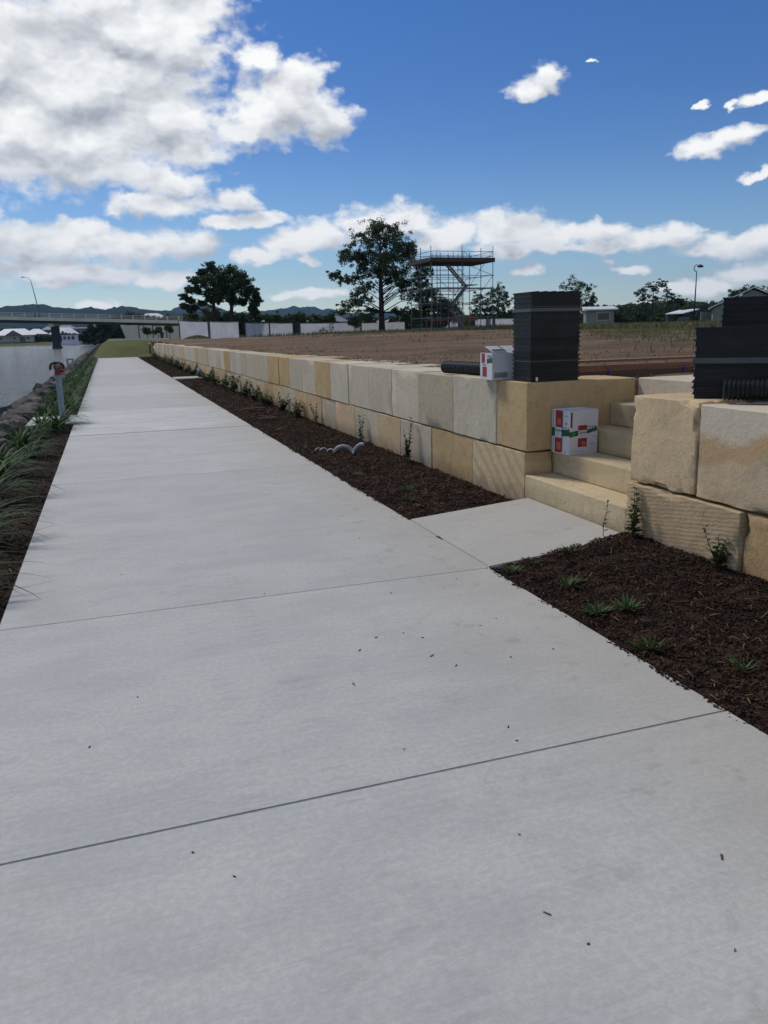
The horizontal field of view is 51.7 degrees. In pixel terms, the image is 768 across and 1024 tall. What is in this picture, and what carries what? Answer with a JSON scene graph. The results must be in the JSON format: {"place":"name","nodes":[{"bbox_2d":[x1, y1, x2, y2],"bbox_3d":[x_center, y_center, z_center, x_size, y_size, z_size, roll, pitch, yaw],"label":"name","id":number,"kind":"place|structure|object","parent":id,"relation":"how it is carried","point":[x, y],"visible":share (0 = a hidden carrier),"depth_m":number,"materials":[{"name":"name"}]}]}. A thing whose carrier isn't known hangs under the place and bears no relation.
{"place":"outdoors","nodes":[
{"label":"outdoors","id":0,"kind":"place"},
{"bbox_2d":[0,341,81,345],"bbox_3d":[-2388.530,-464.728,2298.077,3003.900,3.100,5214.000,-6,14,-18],"label":"shore","id":1,"kind":"structure","parent":0,"point":[24,343],"depth_m":360.91,"materials":[{"name":"grey stone"}]},
{"bbox_2d":[0,329,35,342],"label":"riverside house","id":2,"kind":"structure","parent":1,"relation":"on","point":[26,335],"depth_m":368.76,"materials":[{"name":"white metal"}]},
{"bbox_2d":[0,344,93,406],"bbox_3d":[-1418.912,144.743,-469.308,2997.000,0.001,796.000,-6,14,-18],"label":"river water","id":3,"kind":"structure","parent":0,"point":[24,370],"depth_m":81.11,"materials":[{"name":"grey liquid"}]},
{"bbox_2d":[61,335,79,344],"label":"houseboat","id":4,"kind":"object","parent":3,"relation":"on","point":[69,339],"visible":0.92,"depth_m":319.39,"materials":[{"name":"white paint"}]},
{"bbox_2d":[0,344,100,622],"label":"riverbank","id":5,"kind":"structure","parent":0,"point":[17,524],"depth_m":8.12,"materials":[{"name":"soil"}]},
{"bbox_2d":[0,533,47,597],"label":"grass clump","id":6,"kind":"object","parent":5,"relation":"on","point":[13,572],"visible":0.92,"depth_m":5.07,"materials":[{"name":"green plant"}]},
{"bbox_2d":[0,410,78,616],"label":"mulch","id":7,"kind":"object","parent":5,"relation":"on","point":[39,507],"visible":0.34,"depth_m":8.69,"materials":[{"name":"brown wood"}]},
{"bbox_2d":[0,421,55,451],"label":"grass clump","id":8,"kind":"object","parent":7,"relation":"on","point":[25,440],"visible":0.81,"depth_m":12.25,"materials":[{"name":"green plant"}]},
{"bbox_2d":[0,480,57,539],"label":"grass clump","id":9,"kind":"object","parent":7,"relation":"on","point":[5,523],"visible":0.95,"depth_m":6.52,"materials":[{"name":"green plant"}]},
{"bbox_2d":[0,440,64,485],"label":"grass clump","id":10,"kind":"object","parent":7,"relation":"on","point":[8,465],"visible":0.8,"depth_m":9.75,"materials":[{"name":"green plant"}]},
{"bbox_2d":[3,434,64,459],"bbox_3d":[-5.008,-0.947,11.332,0.894,0.367,1.054,8,16,37],"label":"grass clump","id":11,"kind":"object","parent":7,"relation":"on","point":[32,449],"visible":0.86,"depth_m":11.33,"materials":[{"name":"green plant"}]},
{"bbox_2d":[0,450,71,501],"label":"grass clump","id":12,"kind":"object","parent":7,"relation":"on","point":[2,483],"visible":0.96,"depth_m":8.33,"materials":[{"name":"green plant"}]},
{"bbox_2d":[12,408,84,432],"bbox_3d":[-6.012,-1.671,14.361,1.405,0.490,1.192,-6,13,-17],"label":"grass clump","id":13,"kind":"object","parent":7,"relation":"on","point":[54,426],"visible":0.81,"depth_m":14.35,"materials":[{"name":"green plant"}]},
{"bbox_2d":[37,405,90,426],"bbox_3d":[-6.176,-1.854,15.290,1.391,0.432,1.562,-5,13,-17],"label":"grass clump","id":14,"kind":"object","parent":7,"relation":"on","point":[67,417],"visible":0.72,"depth_m":15.25,"materials":[{"name":"green plant"}]},
{"bbox_2d":[16,418,65,438],"bbox_3d":[-6.038,-1.465,13.773,1.146,0.400,1.049,11,18,43],"label":"grass clump","id":15,"kind":"object","parent":5,"relation":"on","point":[40,430],"visible":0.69,"depth_m":13.74,"materials":[{"name":"green plant"}]},
{"bbox_2d":[30,403,58,416],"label":"grass clump","id":16,"kind":"object","parent":5,"relation":"on","point":[46,410],"visible":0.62,"depth_m":17.43,"materials":[{"name":"green plant"}]},
{"bbox_2d":[14,406,79,429],"bbox_3d":[-6.431,-1.794,15.067,1.466,0.474,1.227,8,16,36],"label":"grass clump","id":17,"kind":"object","parent":5,"relation":"on","point":[44,419],"visible":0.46,"depth_m":15.00,"materials":[{"name":"green plant"}]},
{"bbox_2d":[0,344,99,450],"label":"rock revetment","id":18,"kind":"object","parent":5,"relation":"on","point":[15,408],"visible":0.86,"depth_m":19.87,"materials":[{"name":"grey stone"}]},
{"bbox_2d":[25,415,76,430],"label":"pole slab","id":19,"kind":"structure","parent":5,"relation":"on","point":[70,422],"depth_m":15.74,"materials":[{"name":"concrete"}]},
{"bbox_2d":[49,361,65,416],"bbox_3d":[-6.459,-2.386,15.796,0.274,1.223,0.240,2,13,16],"label":"standpipe post","id":20,"kind":"object","parent":19,"relation":"on","point":[58,367],"visible":0.96,"depth_m":15.73,"materials":[{"name":"grey metal"}]},
{"bbox_2d":[47,398,85,411],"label":"grass clump","id":21,"kind":"object","parent":5,"relation":"on","point":[69,404],"visible":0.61,"depth_m":18.07,"materials":[{"name":"green plant"}]},
{"bbox_2d":[43,359,97,412],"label":"mulch","id":22,"kind":"object","parent":5,"relation":"on","point":[84,391],"visible":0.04,"depth_m":25.30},
{"bbox_2d":[79,329,97,345],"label":"riverside tree","id":23,"kind":"object","parent":5,"relation":"on","point":[85,336],"visible":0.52,"depth_m":273.57,"materials":[{"name":"green plant"}]},
{"bbox_2d":[87,324,111,341],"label":"riverside tree","id":24,"kind":"object","parent":5,"relation":"on","point":[94,330],"visible":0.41,"depth_m":260.33,"materials":[{"name":"green plant"}]},
{"bbox_2d":[93,338,154,357],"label":"grass bank","id":25,"kind":"structure","parent":0,"point":[122,348],"depth_m":69.57,"materials":[{"name":"green plant"}]},
{"bbox_2d":[95,318,114,343],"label":"riverside tree","id":26,"kind":"object","parent":25,"relation":"on","point":[102,335],"visible":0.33,"depth_m":248.07,"materials":[{"name":"green plant"}]},
{"bbox_2d":[0,304,493,335],"bbox_3d":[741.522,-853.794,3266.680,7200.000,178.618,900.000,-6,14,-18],"label":"hills","id":27,"kind":"structure","parent":0,"point":[43,308],"depth_m":2728.00,"materials":[{"name":"green plant"}]},
{"bbox_2d":[170,302,430,316],"bbox_3d":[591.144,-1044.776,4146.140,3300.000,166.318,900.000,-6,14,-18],"label":"hills","id":28,"kind":"structure","parent":0,"point":[296,309],"depth_m":3928.86,"materials":[{"name":"green plant"}]},
{"bbox_2d":[0,357,767,1023],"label":"footpath","id":29,"kind":"structure","parent":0,"point":[212,707],"depth_m":2.91,"materials":[{"name":"concrete"}]},
{"bbox_2d":[0,0,767,346],"label":"sky","id":30,"kind":"structure","parent":0,"point":[619,147],"materials":[{"name":"blue"}]},
{"bbox_2d":[305,326,512,334],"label":"dry grass","id":31,"kind":"structure","parent":0,"point":[448,329],"depth_m":95.76,"materials":[{"name":"brown plant"}]},
{"bbox_2d":[135,328,695,400],"bbox_3d":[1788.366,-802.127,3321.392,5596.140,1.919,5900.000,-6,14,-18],"label":"ground","id":32,"kind":"structure","parent":0,"point":[405,346],"depth_m":25.39,"materials":[{"name":"soil"}]},
{"bbox_2d":[0,312,193,348],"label":"road bridge","id":33,"kind":"structure","parent":32,"relation":"on","point":[131,328],"depth_m":216.41,"materials":[{"name":"concrete"}]},
{"bbox_2d":[105,325,124,340],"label":"riverside tree","id":34,"kind":"object","parent":32,"relation":"on","point":[116,332],"visible":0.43,"depth_m":241.45,"materials":[{"name":"green plant"}]},
{"bbox_2d":[107,311,165,328],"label":"treeline","id":35,"kind":"object","parent":32,"relation":"on","point":[130,317],"visible":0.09,"depth_m":275.36,"materials":[{"name":"green plant"}]},
{"bbox_2d":[178,320,208,338],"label":"fence panel","id":36,"kind":"object","parent":32,"relation":"on","point":[187,329],"visible":0.96,"depth_m":85.57,"materials":[{"name":"fabric"}]},
{"bbox_2d":[182,306,212,330],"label":"bush","id":37,"kind":"object","parent":32,"relation":"on","point":[192,317],"visible":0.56,"depth_m":119.09,"materials":[{"name":"green plant"}]},
{"bbox_2d":[177,261,223,320],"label":"pine tree","id":38,"kind":"object","parent":32,"relation":"on","point":[202,278],"visible":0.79,"depth_m":105.53,"materials":[{"name":"green plant"}]},
{"bbox_2d":[208,321,239,338],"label":"fence panel","id":39,"kind":"object","parent":32,"relation":"on","point":[223,329],"visible":0.88,"depth_m":91.58,"materials":[{"name":"fabric"}]},
{"bbox_2d":[211,308,237,320],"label":"bush","id":40,"kind":"object","parent":32,"relation":"on","point":[225,315],"visible":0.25,"depth_m":120.66,"materials":[{"name":"green plant"}]},
{"bbox_2d":[208,263,263,324],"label":"pine tree","id":41,"kind":"object","parent":32,"relation":"on","point":[226,285],"visible":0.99,"depth_m":103.45,"materials":[{"name":"green plant"}]},
{"bbox_2d":[235,312,263,333],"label":"bush","id":42,"kind":"object","parent":32,"relation":"on","point":[257,318],"visible":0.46,"depth_m":122.87,"materials":[{"name":"green plant"}]},
{"bbox_2d":[244,322,268,336],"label":"fence panel","id":43,"kind":"object","parent":32,"relation":"on","point":[252,329],"visible":0.86,"depth_m":103.87,"materials":[{"name":"fabric"}]},
{"bbox_2d":[269,322,292,335],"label":"fence panel","id":44,"kind":"object","parent":32,"relation":"on","point":[278,329],"visible":0.74,"depth_m":109.99,"materials":[{"name":"fabric"}]},
{"bbox_2d":[185,327,457,338],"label":"weeds","id":45,"kind":"object","parent":32,"relation":"on","point":[255,335],"visible":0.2,"depth_m":105.27,"materials":[{"name":"green plant"}]},
{"bbox_2d":[299,322,353,334],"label":"fence panel","id":46,"kind":"object","parent":32,"relation":"on","point":[317,327],"visible":0.56,"depth_m":116.30,"materials":[{"name":"fabric"}]},
{"bbox_2d":[236,348,440,366],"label":"sand crumbs","id":47,"kind":"object","parent":32,"relation":"on","point":[343,358],"visible":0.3,"depth_m":15.25,"materials":[{"name":"beige sand"}]},
{"bbox_2d":[361,322,378,330],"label":"fence panel","id":48,"kind":"object","parent":32,"relation":"on","point":[371,326],"visible":0.52,"depth_m":121.12,"materials":[{"name":"fabric"}]},
{"bbox_2d":[325,215,438,329],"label":"pine tree","id":49,"kind":"object","parent":32,"relation":"on","point":[381,268],"visible":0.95,"depth_m":112.25,"materials":[{"name":"green plant"}]},
{"bbox_2d":[154,343,634,499],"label":"sandstone wall","id":50,"kind":"structure","parent":32,"relation":"on","point":[494,436],"depth_m":9.18,"materials":[{"name":"beige stone"}]},
{"bbox_2d":[441,361,479,374],"bbox_3d":[1.013,-1.507,8.325,0.140,0.140,1.383,-8,14,-27],"label":"corrugated pipe","id":51,"kind":"object","parent":50,"relation":"on","point":[462,367],"visible":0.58,"depth_m":8.55,"materials":[{"name":"black plastic"}]},
{"bbox_2d":[480,345,513,379],"bbox_3d":[1.138,-1.444,7.635,0.390,0.315,0.291,-5,13,-15],"label":"printed carton","id":52,"kind":"object","parent":50,"relation":"on","point":[496,362],"visible":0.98,"depth_m":7.50,"materials":[{"name":"white cardboard"}]},
{"bbox_2d":[511,291,581,381],"bbox_3d":[1.483,-1.601,7.224,0.522,0.790,0.358,-6,14,-18],"label":"tray stack","id":53,"kind":"object","parent":50,"relation":"on","point":[546,327],"visible":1,"depth_m":7.09,"materials":[{"name":"black plastic"}]},
{"bbox_2d":[385,321,404,329],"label":"fence panel","id":54,"kind":"object","parent":32,"relation":"on","point":[399,325],"visible":0.62,"depth_m":123.69,"materials":[{"name":"fabric"}]},
{"bbox_2d":[406,287,442,327],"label":"leafy tree","id":55,"kind":"object","parent":32,"relation":"on","point":[426,310],"visible":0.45,"depth_m":120.86,"materials":[{"name":"green plant"}]},
{"bbox_2d":[429,292,454,327],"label":"leafy tree","id":56,"kind":"object","parent":32,"relation":"on","point":[445,302],"visible":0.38,"depth_m":122.33,"materials":[{"name":"green plant"}]},
{"bbox_2d":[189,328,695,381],"bbox_3d":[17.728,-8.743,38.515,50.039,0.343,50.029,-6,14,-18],"label":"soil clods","id":57,"kind":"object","parent":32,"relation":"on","point":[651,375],"visible":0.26,"depth_m":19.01,"materials":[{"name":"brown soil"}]},
{"bbox_2d":[408,246,494,329],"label":"scaffold tower","id":58,"kind":"structure","parent":32,"relation":"on","point":[447,261],"depth_m":102.59,"materials":[{"name":"grey metal"}]},
{"bbox_2d":[427,316,477,325],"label":"barrier mesh","id":59,"kind":"object","parent":32,"relation":"on","point":[463,319],"visible":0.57,"depth_m":112.27,"materials":[{"name":"grey metal"}]},
{"bbox_2d":[439,301,465,326],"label":"leafy tree","id":60,"kind":"object","parent":32,"relation":"on","point":[457,311],"visible":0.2,"depth_m":123.79,"materials":[{"name":"green plant"}]},
{"bbox_2d":[470,291,491,324],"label":"leafy tree","id":61,"kind":"object","parent":32,"relation":"on","point":[476,309],"visible":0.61,"depth_m":142.81,"materials":[{"name":"green plant"}]},
{"bbox_2d":[484,282,512,320],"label":"leafy tree","id":62,"kind":"object","parent":32,"relation":"on","point":[504,296],"visible":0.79,"depth_m":141.34,"materials":[{"name":"green plant"}]},
{"bbox_2d":[416,312,583,327],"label":"treeline","id":63,"kind":"object","parent":32,"relation":"on","point":[466,323],"visible":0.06,"depth_m":281.43,"materials":[{"name":"green plant"}]},
{"bbox_2d":[281,325,720,341],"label":"dry grass","id":64,"kind":"structure","parent":32,"relation":"on","point":[428,334],"depth_m":65.01,"materials":[{"name":"brown plant"}]},
{"bbox_2d":[494,318,513,325],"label":"fence panel","id":65,"kind":"object","parent":32,"relation":"on","point":[503,321],"visible":0.18,"depth_m":133.69,"materials":[{"name":"fabric"}]},
{"bbox_2d":[331,352,692,377],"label":"dry grass","id":66,"kind":"structure","parent":32,"relation":"on","point":[473,358],"depth_m":13.53,"materials":[{"name":"beige plant"}]},
{"bbox_2d":[559,275,598,312],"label":"leafy tree","id":67,"kind":"object","parent":32,"relation":"on","point":[591,301],"visible":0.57,"depth_m":138.24,"materials":[{"name":"green plant"}]},
{"bbox_2d":[443,319,721,329],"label":"dry grass","id":68,"kind":"structure","parent":32,"relation":"on","point":[644,325],"depth_m":78.66,"materials":[{"name":"plant"}]},
{"bbox_2d":[582,306,617,323],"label":"site office","id":69,"kind":"structure","parent":32,"relation":"on","point":[600,314],"depth_m":125.41,"materials":[{"name":"white metal"}]},
{"bbox_2d":[597,312,609,320],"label":"window","id":70,"kind":"structure","parent":69,"relation":"in","point":[600,315],"depth_m":125.22,"materials":[{"name":"grey glass"}]},
{"bbox_2d":[525,375,694,532],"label":"stone steps","id":71,"kind":"structure","parent":32,"relation":"on","point":[586,486],"depth_m":6.78,"materials":[{"name":"stone"}]},
{"bbox_2d":[552,407,597,454],"bbox_3d":[1.709,-0.733,7.110,0.308,0.396,0.267,-7,14,-22],"label":"printed carton","id":72,"kind":"object","parent":71,"relation":"on","point":[574,430],"visible":1,"depth_m":7.01,"materials":[{"name":"white cardboard"}]},
{"bbox_2d":[616,316,639,323],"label":"bush","id":73,"kind":"object","parent":32,"relation":"on","point":[623,320],"visible":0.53,"depth_m":127.86,"materials":[{"name":"green plant"}]},
{"bbox_2d":[578,355,695,376],"bbox_3d":[4.527,-1.766,9.475,6.800,0.245,0.620,-6,14,-18],"label":"timber edging","id":74,"kind":"object","parent":32,"relation":"on","point":[625,370],"visible":0.29,"depth_m":8.65,"materials":[{"name":"brown wood"}]},
{"bbox_2d":[626,310,650,322],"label":"bush","id":75,"kind":"object","parent":32,"relation":"on","point":[644,316],"visible":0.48,"depth_m":146.66,"materials":[{"name":"green plant"}]},
{"bbox_2d":[581,297,723,321],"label":"treeline","id":76,"kind":"object","parent":32,"relation":"on","point":[628,310],"visible":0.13,"depth_m":352.33,"materials":[{"name":"green plant"}]},
{"bbox_2d":[634,278,686,319],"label":"pine tree","id":77,"kind":"object","parent":32,"relation":"on","point":[653,289],"visible":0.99,"depth_m":137.72,"materials":[{"name":"green plant"}]},
{"bbox_2d":[666,309,698,322],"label":"carport","id":78,"kind":"object","parent":32,"relation":"on","point":[671,318],"visible":0.45,"depth_m":117.21,"materials":[{"name":"white metal"}]},
{"bbox_2d":[625,392,767,580],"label":"sandstone wall","id":79,"kind":"structure","parent":32,"relation":"on","point":[696,464],"depth_m":5.04,"materials":[{"name":"beige stone"}]},
{"bbox_2d":[692,325,767,398],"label":"tray stack","id":80,"kind":"object","parent":79,"relation":"on","point":[729,352],"visible":0.93,"depth_m":5.10,"materials":[{"name":"black plastic"}]},
{"bbox_2d":[721,296,767,326],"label":"tray stack","id":81,"kind":"object","parent":80,"relation":"on","point":[746,311],"visible":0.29,"depth_m":5.38,"materials":[{"name":"black plastic"}]},
{"bbox_2d":[723,379,767,400],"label":"corrugated pipe","id":82,"kind":"object","parent":79,"relation":"on","point":[747,390],"visible":1,"depth_m":4.90,"materials":[{"name":"black plastic"}]},
{"bbox_2d":[700,312,711,321],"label":"side fence","id":83,"kind":"object","parent":32,"relation":"on","point":[704,316],"visible":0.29,"depth_m":118.79,"materials":[{"name":"grey metal"}]},
{"bbox_2d":[708,287,767,321],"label":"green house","id":84,"kind":"structure","parent":32,"relation":"on","point":[717,312],"depth_m":108.94,"materials":[{"name":"white metal"}]},
{"bbox_2d":[728,284,767,296],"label":"leafy tree","id":85,"kind":"object","parent":32,"relation":"on","point":[733,293],"visible":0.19,"depth_m":125.70,"materials":[{"name":"green plant"}]},
{"bbox_2d":[145,358,767,734],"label":"garden soil","id":86,"kind":"structure","parent":0,"point":[763,712],"depth_m":4.66,"materials":[{"name":"brown soil"}]},
{"bbox_2d":[138,356,303,421],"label":"mulch","id":87,"kind":"object","parent":86,"relation":"on","point":[226,397],"visible":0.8,"depth_m":20.93,"materials":[{"name":"brown wood"}]},
{"bbox_2d":[220,374,240,391],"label":"shrub","id":88,"kind":"object","parent":86,"relation":"on","point":[234,385],"visible":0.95,"depth_m":22.34,"materials":[{"name":"green plant"}]},
{"bbox_2d":[232,379,252,396],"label":"shrub","id":89,"kind":"object","parent":86,"relation":"on","point":[245,391],"visible":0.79,"depth_m":20.57,"materials":[{"name":"green plant"}]},
{"bbox_2d":[244,384,263,400],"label":"shrub","id":90,"kind":"object","parent":86,"relation":"on","point":[254,396],"visible":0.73,"depth_m":19.24,"materials":[{"name":"green plant"}]},
{"bbox_2d":[259,393,274,405],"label":"shrub","id":91,"kind":"object","parent":86,"relation":"on","point":[267,402],"visible":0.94,"depth_m":17.74,"materials":[{"name":"green plant"}]},
{"bbox_2d":[273,392,287,410],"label":"shrub","id":92,"kind":"object","parent":86,"relation":"on","point":[283,404],"visible":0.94,"depth_m":16.60,"materials":[{"name":"green plant"}]},
{"bbox_2d":[285,398,303,417],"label":"shrub","id":93,"kind":"object","parent":86,"relation":"on","point":[297,410],"visible":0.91,"depth_m":15.29,"materials":[{"name":"green plant"}]},
{"bbox_2d":[189,385,516,519],"bbox_3d":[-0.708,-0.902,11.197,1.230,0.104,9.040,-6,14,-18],"label":"mulch","id":94,"kind":"object","parent":86,"relation":"on","point":[424,495],"visible":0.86,"depth_m":9.07,"materials":[{"name":"brown wood"}]},
{"bbox_2d":[333,442,364,452],"bbox_3d":[-0.480,-0.867,10.740,0.448,0.163,0.102,2,13,14],"label":"grey conduit","id":95,"kind":"object","parent":94,"relation":"on","point":[350,448],"visible":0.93,"depth_m":10.73,"materials":[{"name":"plastic"}]},
{"bbox_2d":[402,417,413,461],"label":"young shrub","id":96,"kind":"object","parent":86,"relation":"on","point":[407,451],"visible":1,"depth_m":9.72,"materials":[{"name":"green plant"}]},
{"bbox_2d":[410,498,618,567],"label":"landing slab","id":97,"kind":"structure","parent":86,"relation":"on","point":[496,535],"depth_m":6.23,"materials":[{"name":"concrete"}]},
{"bbox_2d":[552,574,583,587],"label":"rosette plant","id":98,"kind":"object","parent":86,"relation":"on","point":[574,581],"visible":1,"depth_m":4.98,"materials":[{"name":"green plant"}]},
{"bbox_2d":[578,599,617,615],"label":"rosette plant","id":99,"kind":"object","parent":86,"relation":"on","point":[596,608],"visible":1,"depth_m":4.52,"materials":[{"name":"green plant"}]},
{"bbox_2d":[486,531,767,736],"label":"mulch","id":100,"kind":"object","parent":86,"relation":"on","point":[660,549],"visible":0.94,"depth_m":4.48,"materials":[{"name":"brown wood"}]},
{"bbox_2d":[702,524,731,566],"bbox_3d":[2.068,0.214,4.846,0.233,0.269,0.194,-6,14,-18],"label":"young shrub","id":101,"kind":"object","parent":100,"relation":"on","point":[720,560],"visible":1,"depth_m":4.85,"materials":[{"name":"green plant"}]},
{"bbox_2d":[611,593,645,609],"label":"rosette plant","id":102,"kind":"object","parent":86,"relation":"on","point":[626,603],"visible":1,"depth_m":4.51,"materials":[{"name":"green plant"}]},
{"bbox_2d":[624,487,642,536],"bbox_3d":[1.780,0.010,5.599,0.148,0.362,0.171,-6,14,-18],"label":"young shrub","id":103,"kind":"object","parent":86,"relation":"on","point":[634,516],"visible":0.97,"depth_m":5.62,"materials":[{"name":"green plant"}]},
{"bbox_2d":[627,634,668,653],"bbox_3d":[1.334,0.656,3.998,0.218,0.087,0.224,2,13,14],"label":"rosette plant","id":104,"kind":"object","parent":86,"relation":"on","point":[650,647],"visible":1,"depth_m":4.02,"materials":[{"name":"green plant"}]},
{"bbox_2d":[725,652,761,672],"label":"rosette plant","id":105,"kind":"object","parent":86,"relation":"on","point":[741,667],"visible":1,"depth_m":3.73,"materials":[{"name":"green plant"}]},
{"bbox_2d":[579,325,721,352],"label":"dry grass","id":106,"kind":"structure","parent":0,"point":[621,332],"depth_m":36.81,"materials":[{"name":"brown plant"}]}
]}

